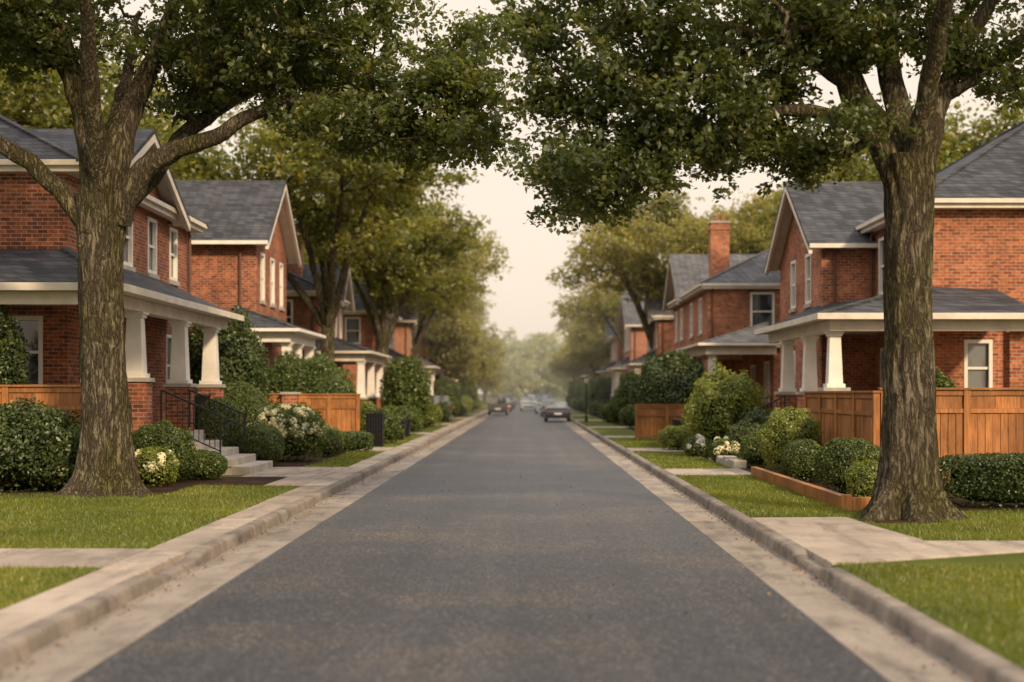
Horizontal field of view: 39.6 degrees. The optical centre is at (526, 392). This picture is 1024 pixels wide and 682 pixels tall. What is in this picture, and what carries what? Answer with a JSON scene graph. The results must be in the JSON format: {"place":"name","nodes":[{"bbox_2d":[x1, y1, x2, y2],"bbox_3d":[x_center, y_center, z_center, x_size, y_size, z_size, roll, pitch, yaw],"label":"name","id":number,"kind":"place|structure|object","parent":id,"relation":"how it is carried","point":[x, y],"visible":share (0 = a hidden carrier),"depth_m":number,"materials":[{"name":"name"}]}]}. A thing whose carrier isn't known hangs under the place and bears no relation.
{"place":"outdoors","nodes":[
{"label":"outdoors","id":0,"kind":"place"},
{"bbox_2d":[0,409,487,637],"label":"sidewalk","id":1,"kind":"structure","parent":0,"point":[33,609],"depth_m":15.99,"materials":[{"name":"concrete"}]},
{"bbox_2d":[71,402,888,681],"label":"road","id":2,"kind":"structure","parent":0,"point":[304,609],"depth_m":13.91,"materials":[{"name":"asphalt"}]},
{"bbox_2d":[0,440,976,681],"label":"fallen leaves","id":3,"kind":"object","parent":2,"relation":"on","point":[923,667],"visible":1,"depth_m":15.52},
{"bbox_2d":[543,401,570,421],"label":"parked car","id":4,"kind":"object","parent":2,"relation":"on","point":[557,409],"visible":1,"depth_m":98.05,"materials":[{"name":"black paint"}]},
{"bbox_2d":[0,410,1023,567],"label":"garden path","id":5,"kind":"structure","parent":0,"point":[826,541],"depth_m":17.38,"materials":[{"name":"concrete"}]},
{"bbox_2d":[0,400,1023,669],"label":"lawn","id":6,"kind":"structure","parent":0,"point":[978,560],"depth_m":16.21,"materials":[{"name":"plant"}]},
{"bbox_2d":[0,41,181,145],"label":"street tree","id":7,"kind":"object","parent":6,"relation":"on","point":[50,108],"visible":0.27,"depth_m":47.02,"materials":[{"name":"green plant"}]},
{"bbox_2d":[0,155,187,424],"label":"walls","id":8,"kind":"structure","parent":6,"relation":"on","point":[33,215],"depth_m":32.20,"materials":[{"name":"red brick"}]},
{"bbox_2d":[9,184,177,384],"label":"window frames","id":9,"kind":"structure","parent":8,"relation":"attached to","point":[153,247],"depth_m":39.04,"materials":[{"name":"wood"}]},
{"bbox_2d":[14,222,172,383],"bbox_3d":[-10.897,-2.375,36.659,3.454,4.950,10.770,0,0,22],"label":"window glass","id":10,"kind":"object","parent":9,"relation":"in","point":[30,331],"visible":0.2,"depth_m":32.30,"materials":[{"name":"glass"}]},
{"bbox_2d":[0,134,243,354],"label":"trim","id":11,"kind":"structure","parent":8,"relation":"attached to","point":[170,207],"depth_m":35.55,"materials":[{"name":"white paint"}]},
{"bbox_2d":[0,115,228,311],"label":"roof","id":12,"kind":"structure","parent":11,"relation":"on","point":[40,265],"depth_m":32.35,"materials":[{"name":"tile"}]},
{"bbox_2d":[103,112,328,232],"bbox_3d":[-16.884,-5.644,64.073,14.015,15.268,14.834,0,0,29],"label":"street tree","id":13,"kind":"object","parent":6,"relation":"on","point":[194,167],"visible":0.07,"depth_m":62.65,"materials":[{"name":"green plant"}]},
{"bbox_2d":[192,433,272,474],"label":"stone steps","id":14,"kind":"structure","parent":6,"relation":"on","point":[242,464],"depth_m":33.69,"materials":[{"name":"stone"}]},
{"bbox_2d":[160,389,246,453],"bbox_3d":[-7.384,0.681,33.875,1.967,1.538,2.795,0,0,0],"label":"iron handrail","id":15,"kind":"object","parent":14,"relation":"on","point":[189,402],"visible":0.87,"depth_m":32.50,"materials":[{"name":"metal"}]},
{"bbox_2d":[191,215,285,369],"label":"walls","id":16,"kind":"structure","parent":6,"relation":"on","point":[214,274],"depth_m":53.70,"materials":[{"name":"red brick"}]},
{"bbox_2d":[191,186,325,338],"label":"trim","id":17,"kind":"structure","parent":16,"relation":"attached to","point":[284,213],"depth_m":56.23,"materials":[{"name":"white paint"}]},
{"bbox_2d":[175,180,322,334],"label":"roof","id":18,"kind":"structure","parent":17,"relation":"on","point":[235,209],"depth_m":55.24,"materials":[{"name":"tile"}]},
{"bbox_2d":[260,252,282,391],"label":"window frames","id":19,"kind":"structure","parent":16,"relation":"attached to","point":[272,260],"depth_m":57.02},
{"bbox_2d":[251,333,315,361],"bbox_3d":[-9.575,-0.139,54.250,2.550,4.077,6.400,0,0,0],"label":"porch","id":20,"kind":"object","parent":6,"relation":"on","point":[293,342],"visible":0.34,"depth_m":52.07,"materials":[{"name":"paint"}]},
{"bbox_2d":[261,351,355,394],"bbox_3d":[-7.924,0.173,50.994,3.990,3.429,2.719,0,0,0],"label":"lilac shrub","id":21,"kind":"object","parent":6,"relation":"on","point":[292,374],"visible":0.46,"depth_m":50.32,"materials":[{"name":"green plant"}]},
{"bbox_2d":[286,231,342,369],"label":"walls","id":22,"kind":"structure","parent":6,"relation":"on","point":[302,315],"depth_m":70.00,"materials":[{"name":"brick"}]},
{"bbox_2d":[286,268,391,358],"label":"trim","id":23,"kind":"structure","parent":22,"relation":"attached to","point":[348,303],"depth_m":71.30,"materials":[{"name":"white paint"}]},
{"bbox_2d":[286,264,386,354],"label":"roof","id":24,"kind":"structure","parent":23,"relation":"on","point":[305,281],"depth_m":70.42,"materials":[{"name":"grey"}]},
{"bbox_2d":[302,374,362,422],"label":"lilac shrub","id":25,"kind":"object","parent":6,"relation":"on","point":[331,384],"visible":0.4,"depth_m":49.56,"materials":[{"name":"green plant"}]},
{"bbox_2d":[343,315,394,394],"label":"walls","id":26,"kind":"structure","parent":6,"relation":"on","point":[368,339],"depth_m":90.00,"materials":[{"name":"red brick"}]},
{"bbox_2d":[343,294,421,374],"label":"trim","id":27,"kind":"structure","parent":26,"relation":"attached to","point":[362,313],"depth_m":89.86,"materials":[{"name":"white paint"}]},
{"bbox_2d":[343,283,404,360],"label":"roof","id":28,"kind":"structure","parent":27,"relation":"on","point":[360,306],"depth_m":91.28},
{"bbox_2d":[365,410,384,446],"bbox_3d":[-5.255,1.240,49.315,0.650,1.280,0.670,0,0,0],"label":"trash bin","id":29,"kind":"object","parent":6,"relation":"on","point":[374,424],"visible":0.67,"depth_m":49.04,"materials":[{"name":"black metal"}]},
{"bbox_2d":[365,407,404,442],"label":"boxwood shrub","id":30,"kind":"object","parent":6,"relation":"on","point":[392,425],"visible":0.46,"depth_m":52.30,"materials":[{"name":"green plant"}]},
{"bbox_2d":[395,319,417,357],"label":"walls","id":31,"kind":"structure","parent":6,"relation":"on","point":[400,337],"depth_m":106.00,"materials":[{"name":"brick"}]},
{"bbox_2d":[0,408,1023,523],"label":"mulch bed","id":32,"kind":"object","parent":6,"relation":"on","point":[177,485],"visible":0.11,"depth_m":29.26,"materials":[{"name":"soil"}]},
{"bbox_2d":[0,305,34,384],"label":"laurel shrub","id":33,"kind":"object","parent":32,"relation":"on","point":[11,373],"visible":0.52,"depth_m":29.07,"materials":[{"name":"green plant"}]},
{"bbox_2d":[0,396,80,491],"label":"laurel shrub","id":34,"kind":"object","parent":32,"relation":"on","point":[23,441],"visible":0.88,"depth_m":26.60,"materials":[{"name":"green plant"}]},
{"bbox_2d":[0,385,80,485],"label":"wooden fence","id":35,"kind":"object","parent":32,"relation":"on","point":[60,394],"visible":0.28,"depth_m":28.38,"materials":[{"name":"brown wood"}]},
{"bbox_2d":[29,420,79,489],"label":"laurel shrub","id":36,"kind":"object","parent":32,"relation":"on","point":[74,428],"visible":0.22,"depth_m":26.75,"materials":[{"name":"green plant"}]},
{"bbox_2d":[0,291,226,432],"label":"porch","id":37,"kind":"object","parent":32,"relation":"on","point":[179,383],"visible":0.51,"depth_m":34.91,"materials":[{"name":"paint"}]},
{"bbox_2d":[135,446,178,486],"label":"hydrangea bush","id":38,"kind":"object","parent":32,"relation":"on","point":[157,465],"visible":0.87,"depth_m":28.11,"materials":[{"name":"green plant"}]},
{"bbox_2d":[133,419,199,481],"bbox_3d":[-7.665,1.199,29.833,1.522,1.330,1.463,0,0,0],"label":"boxwood shrub","id":39,"kind":"object","parent":32,"relation":"on","point":[178,441],"visible":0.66,"depth_m":29.46,"materials":[{"name":"green plant"}]},
{"bbox_2d":[179,449,227,479],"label":"boxwood shrub","id":40,"kind":"object","parent":32,"relation":"on","point":[211,464],"visible":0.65,"depth_m":30.30,"materials":[{"name":"green plant"}]},
{"bbox_2d":[195,397,242,446],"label":"boxwood shrub","id":41,"kind":"object","parent":32,"relation":"on","point":[231,404],"visible":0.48,"depth_m":37.53,"materials":[{"name":"green plant"}]},
{"bbox_2d":[188,306,275,404],"bbox_3d":[-9.209,-0.370,43.171,3.058,4.540,2.573,0,0,0],"label":"rhododendron shrub","id":42,"kind":"object","parent":32,"relation":"on","point":[240,350],"visible":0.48,"depth_m":42.57,"materials":[{"name":"green plant"}]},
{"bbox_2d":[222,381,266,425],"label":"boxwood shrub","id":43,"kind":"object","parent":32,"relation":"on","point":[247,398],"visible":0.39,"depth_m":40.51,"materials":[{"name":"green plant"}]},
{"bbox_2d":[231,424,284,463],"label":"boxwood shrub","id":44,"kind":"object","parent":32,"relation":"on","point":[263,442],"visible":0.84,"depth_m":35.84,"materials":[{"name":"green plant"}]},
{"bbox_2d":[0,0,532,497],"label":"oak tree","id":45,"kind":"object","parent":32,"relation":"on","point":[292,74],"visible":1,"depth_m":25.57,"materials":[{"name":"green plant"}]},
{"bbox_2d":[246,399,329,461],"bbox_3d":[-6.586,1.024,38.988,2.461,1.715,2.275,0,0,0],"label":"hydrangea bush","id":46,"kind":"object","parent":32,"relation":"on","point":[301,428],"visible":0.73,"depth_m":38.44,"materials":[{"name":"green plant"}]},
{"bbox_2d":[298,394,360,430],"bbox_3d":[-6.550,0.993,47.200,2.080,1.935,0.180,0,0,0],"label":"wooden fence","id":47,"kind":"object","parent":32,"relation":"on","point":[344,415],"visible":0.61,"depth_m":47.18,"materials":[{"name":"brown wood"}]},
{"bbox_2d":[319,429,342,456],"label":"boxwood shrub","id":48,"kind":"object","parent":32,"relation":"on","point":[334,446],"visible":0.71,"depth_m":41.25,"materials":[{"name":"green plant"}]},
{"bbox_2d":[213,86,483,363],"bbox_3d":[-9.197,-6.302,65.553,14.429,16.584,16.338,0,0,-37],"label":"street tree","id":49,"kind":"object","parent":32,"relation":"on","point":[317,170],"visible":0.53,"depth_m":63.59,"materials":[{"name":"green plant"}]},
{"bbox_2d":[315,354,384,408],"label":"porch","id":50,"kind":"object","parent":32,"relation":"on","point":[361,361],"visible":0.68,"depth_m":72.87,"materials":[{"name":"paint"}]},
{"bbox_2d":[340,431,373,451],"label":"boxwood hedge","id":51,"kind":"object","parent":32,"relation":"on","point":[356,440],"visible":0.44,"depth_m":44.91,"materials":[{"name":"green plant"}]},
{"bbox_2d":[304,177,492,384],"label":"street tree","id":52,"kind":"object","parent":32,"relation":"on","point":[402,281],"visible":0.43,"depth_m":86.88,"materials":[{"name":"green plant"}]},
{"bbox_2d":[386,405,424,433],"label":"boxwood shrub","id":53,"kind":"object","parent":32,"relation":"on","point":[409,412],"visible":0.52,"depth_m":63.21,"materials":[{"name":"green plant"}]},
{"bbox_2d":[379,354,435,430],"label":"laurel shrub","id":54,"kind":"object","parent":32,"relation":"on","point":[408,382],"visible":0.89,"depth_m":69.25,"materials":[{"name":"green plant"}]},
{"bbox_2d":[350,197,511,358],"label":"street tree","id":55,"kind":"object","parent":32,"relation":"on","point":[476,268],"visible":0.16,"depth_m":107.12,"materials":[{"name":"green plant"}]},
{"bbox_2d":[425,376,461,416],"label":"laurel shrub","id":56,"kind":"object","parent":32,"relation":"on","point":[448,386],"visible":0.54,"depth_m":111.31,"materials":[{"name":"green plant"}]},
{"bbox_2d":[418,300,492,390],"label":"street tree","id":57,"kind":"object","parent":32,"relation":"on","point":[458,336],"visible":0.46,"depth_m":120.56,"materials":[{"name":"green plant"}]},
{"bbox_2d":[447,295,506,387],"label":"street tree","id":58,"kind":"object","parent":32,"relation":"on","point":[487,355],"visible":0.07,"depth_m":151.02,"materials":[{"name":"green plant"}]},
{"bbox_2d":[461,297,509,393],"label":"street tree","id":59,"kind":"object","parent":32,"relation":"on","point":[495,376],"visible":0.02,"depth_m":167.44,"materials":[{"name":"green plant"}]},
{"bbox_2d":[566,377,590,407],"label":"laurel shrub","id":60,"kind":"object","parent":32,"relation":"on","point":[577,389],"visible":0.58,"depth_m":163.89,"materials":[{"name":"green plant"}]},
{"bbox_2d":[557,308,610,380],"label":"street tree","id":61,"kind":"object","parent":32,"relation":"on","point":[595,353],"visible":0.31,"depth_m":143.08,"materials":[{"name":"green plant"}]},
{"bbox_2d":[585,375,611,409],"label":"laurel shrub","id":62,"kind":"object","parent":32,"relation":"on","point":[600,388],"visible":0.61,"depth_m":121.03,"materials":[{"name":"green plant"}]},
{"bbox_2d":[611,371,642,420],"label":"laurel shrub","id":63,"kind":"object","parent":32,"relation":"on","point":[625,394],"visible":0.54,"depth_m":83.31,"materials":[{"name":"green plant"}]},
{"bbox_2d":[545,186,734,351],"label":"street tree","id":64,"kind":"object","parent":32,"relation":"on","point":[626,247],"visible":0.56,"depth_m":97.43,"materials":[{"name":"green plant"}]},
{"bbox_2d":[635,349,705,428],"bbox_3d":[6.303,0.014,61.049,3.318,3.793,2.937,0,0,0],"label":"laurel shrub","id":65,"kind":"object","parent":32,"relation":"on","point":[670,377],"visible":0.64,"depth_m":60.15,"materials":[{"name":"green plant"}]},
{"bbox_2d":[656,424,695,449],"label":"spirea shrub","id":66,"kind":"object","parent":32,"relation":"on","point":[672,437],"visible":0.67,"depth_m":46.06,"materials":[{"name":"green plant"}]},
{"bbox_2d":[681,434,710,456],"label":"hydrangea bush","id":67,"kind":"object","parent":32,"relation":"on","point":[698,444],"visible":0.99,"depth_m":41.23,"materials":[{"name":"green plant"}]},
{"bbox_2d":[708,436,739,460],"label":"hydrangea bush","id":68,"kind":"object","parent":32,"relation":"on","point":[722,446],"visible":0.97,"depth_m":37.92,"materials":[{"name":"white plant"}]},
{"bbox_2d":[680,358,770,454],"bbox_3d":[5.978,0.411,42.855,2.826,2.956,2.467,0,0,0],"label":"elder shrub","id":69,"kind":"object","parent":32,"relation":"on","point":[722,399],"visible":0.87,"depth_m":42.31,"materials":[{"name":"green plant"}]},
{"bbox_2d":[684,346,776,381],"bbox_3d":[9.050,-0.038,65.250,3.100,3.877,10.100,0,0,0],"label":"porch","id":70,"kind":"object","parent":32,"relation":"on","point":[709,353],"visible":0.29,"depth_m":60.30,"materials":[{"name":"white paint"}]},
{"bbox_2d":[724,419,761,457],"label":"laurel shrub","id":71,"kind":"object","parent":32,"relation":"on","point":[740,429],"visible":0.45,"depth_m":38.21,"materials":[{"name":"green plant"}]},
{"bbox_2d":[737,428,769,467],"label":"boxwood shrub","id":72,"kind":"object","parent":32,"relation":"on","point":[748,449],"visible":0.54,"depth_m":35.12,"materials":[{"name":"green plant"}]},
{"bbox_2d":[756,406,823,473],"bbox_3d":[6.079,1.076,32.556,1.607,1.585,1.572,0,0,0],"label":"boxwood shrub","id":73,"kind":"object","parent":32,"relation":"on","point":[781,429],"visible":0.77,"depth_m":32.21,"materials":[{"name":"green plant"}]},
{"bbox_2d":[780,438,821,481],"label":"boxwood shrub","id":74,"kind":"object","parent":32,"relation":"on","point":[797,458],"visible":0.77,"depth_m":29.30,"materials":[{"name":"green plant"}]},
{"bbox_2d":[803,391,881,446],"bbox_3d":[6.950,0.958,31.750,0.180,2.005,7.080,0,0,0],"label":"wooden fence","id":75,"kind":"object","parent":32,"relation":"on","point":[847,414],"visible":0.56,"depth_m":30.80,"materials":[{"name":"brown wood"}]},
{"bbox_2d":[812,437,879,493],"bbox_3d":[5.997,1.337,26.293,1.335,1.055,1.263,0,0,0],"label":"boxwood shrub","id":76,"kind":"object","parent":32,"relation":"on","point":[836,457],"visible":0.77,"depth_m":25.95,"materials":[{"name":"green plant"}]},
{"bbox_2d":[844,459,878,496],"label":"spirea shrub","id":77,"kind":"object","parent":32,"relation":"on","point":[860,477],"visible":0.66,"depth_m":23.18,"materials":[{"name":"green plant"}]},
{"bbox_2d":[768,224,1023,452],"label":"porch","id":78,"kind":"object","parent":32,"relation":"on","point":[833,330],"visible":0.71,"depth_m":36.95,"materials":[{"name":"paint"}]},
{"bbox_2d":[878,388,1023,483],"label":"wooden fence","id":79,"kind":"object","parent":32,"relation":"on","point":[973,409],"visible":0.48,"depth_m":28.28,"materials":[{"name":"brown wood"}]},
{"bbox_2d":[939,452,1023,508],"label":"boxwood hedge","id":80,"kind":"object","parent":32,"relation":"on","point":[998,477],"visible":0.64,"depth_m":22.77,"materials":[{"name":"green plant"}]},
{"bbox_2d":[486,325,568,400],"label":"distant trees","id":81,"kind":"object","parent":6,"relation":"on","point":[525,360],"visible":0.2,"depth_m":273.94,"materials":[{"name":"green plant"}]},
{"bbox_2d":[545,326,589,387],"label":"street tree","id":82,"kind":"object","parent":6,"relation":"on","point":[559,367],"visible":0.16,"depth_m":183.63,"materials":[{"name":"green plant"}]},
{"bbox_2d":[548,259,667,350],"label":"street tree","id":83,"kind":"object","parent":6,"relation":"on","point":[600,305],"visible":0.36,"depth_m":124.67,"materials":[{"name":"green plant"}]},
{"bbox_2d":[624,327,646,376],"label":"walls","id":84,"kind":"structure","parent":6,"relation":"on","point":[641,343],"depth_m":113.00,"materials":[{"name":"brick"}]},
{"bbox_2d":[607,297,642,370],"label":"trim","id":85,"kind":"structure","parent":84,"relation":"attached to","point":[620,322],"depth_m":115.93,"materials":[{"name":"white paint"}]},
{"bbox_2d":[609,291,644,367],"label":"roof","id":86,"kind":"structure","parent":85,"relation":"on","point":[630,315],"depth_m":114.24,"materials":[{"name":"grey"}]},
{"bbox_2d":[647,320,673,361],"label":"walls","id":87,"kind":"structure","parent":6,"relation":"on","point":[668,335],"depth_m":96.00,"materials":[{"name":"red brick"}]},
{"bbox_2d":[623,293,673,366],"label":"trim","id":88,"kind":"structure","parent":87,"relation":"attached to","point":[661,317],"depth_m":95.97,"materials":[{"name":"white paint"}]},
{"bbox_2d":[625,290,673,364],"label":"roof","id":89,"kind":"structure","parent":88,"relation":"on","point":[656,305],"depth_m":97.18,"materials":[{"name":"grey"}]},
{"bbox_2d":[634,404,697,438],"bbox_3d":[5.675,1.208,57.500,2.630,1.505,0.180,0,0,0],"label":"wooden fence","id":90,"kind":"object","parent":6,"relation":"on","point":[647,426],"visible":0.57,"depth_m":57.48,"materials":[{"name":"brown wood"}]},
{"bbox_2d":[643,183,783,270],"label":"street tree","id":91,"kind":"object","parent":6,"relation":"on","point":[745,238],"visible":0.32,"depth_m":92.84,"materials":[{"name":"green plant"}]},
{"bbox_2d":[672,215,779,410],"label":"walls","id":92,"kind":"structure","parent":6,"relation":"on","point":[731,310],"depth_m":70.60,"materials":[{"name":"red brick"}]},
{"bbox_2d":[663,257,779,351],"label":"trim","id":93,"kind":"structure","parent":92,"relation":"attached to","point":[669,303],"depth_m":70.23,"materials":[{"name":"white paint"}]},
{"bbox_2d":[663,249,779,347],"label":"roof","id":94,"kind":"structure","parent":93,"relation":"on","point":[689,271],"depth_m":72.29,"materials":[{"name":"grey"}]},
{"bbox_2d":[675,292,773,401],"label":"window frames","id":95,"kind":"structure","parent":92,"relation":"attached to","point":[767,375],"depth_m":70.58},
{"bbox_2d":[752,294,771,386],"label":"window glass","id":96,"kind":"object","parent":95,"relation":"in","point":[761,302],"visible":0.18,"depth_m":70.70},
{"bbox_2d":[482,0,1023,521],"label":"oak tree","id":97,"kind":"object","parent":6,"relation":"on","point":[842,46],"visible":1,"depth_m":20.88,"materials":[{"name":"green plant"}]},
{"bbox_2d":[751,467,870,509],"bbox_3d":[5.570,1.765,27.420,1.060,0.270,9.360,0,0,0],"label":"timber edging","id":98,"kind":"object","parent":6,"relation":"on","point":[842,501],"visible":0.5,"depth_m":25.09,"materials":[{"name":"brown wood"}]},
{"bbox_2d":[742,129,939,236],"bbox_3d":[16.006,-5.133,64.893,12.368,14.215,14.004,0,0,-23],"label":"street tree","id":99,"kind":"object","parent":6,"relation":"on","point":[771,213],"visible":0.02,"depth_m":64.90,"materials":[{"name":"green plant"}]},
{"bbox_2d":[780,210,1023,430],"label":"walls","id":100,"kind":"structure","parent":6,"relation":"on","point":[978,249],"depth_m":40.00,"materials":[{"name":"red brick"}]},
{"bbox_2d":[754,187,1023,334],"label":"trim","id":101,"kind":"structure","parent":100,"relation":"attached to","point":[872,226],"depth_m":42.98,"materials":[{"name":"white paint"}]},
{"bbox_2d":[765,121,1023,325],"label":"roof","id":102,"kind":"structure","parent":101,"relation":"on","point":[831,212],"depth_m":42.64,"materials":[{"name":"tile"}]},
{"bbox_2d":[791,237,992,387],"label":"window frames","id":103,"kind":"structure","parent":100,"relation":"attached to","point":[880,292],"depth_m":45.10,"materials":[{"name":"wood"}]},
{"bbox_2d":[794,241,987,387],"bbox_3d":[10.721,-2.300,45.659,1.314,5.200,12.021,0,0,-17],"label":"window glass","id":104,"kind":"object","parent":103,"relation":"in","point":[977,357],"visible":0.14,"depth_m":40.10,"materials":[{"name":"glass"}]},
{"bbox_2d":[856,87,1023,180],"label":"street tree","id":105,"kind":"object","parent":6,"relation":"on","point":[952,153],"visible":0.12,"depth_m":61.91,"materials":[{"name":"green plant"}]},
{"bbox_2d":[478,394,566,401],"bbox_3d":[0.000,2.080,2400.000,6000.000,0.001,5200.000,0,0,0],"label":"ground","id":106,"kind":"structure","parent":0,"point":[516,400],"depth_m":537.91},
{"bbox_2d":[0,412,978,681],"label":"gutter","id":107,"kind":"object","parent":106,"relation":"on","point":[880,650],"visible":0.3,"depth_m":13.80,"materials":[{"name":"concrete"}]},
{"bbox_2d":[0,411,1023,681],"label":"kerb","id":108,"kind":"structure","parent":106,"relation":"on","point":[964,653],"depth_m":13.68,"materials":[{"name":"concrete"}]},
{"bbox_2d":[23,0,1023,393],"label":"sky","id":109,"kind":"structure","parent":0,"point":[522,297],"materials":[{"name":"white"}]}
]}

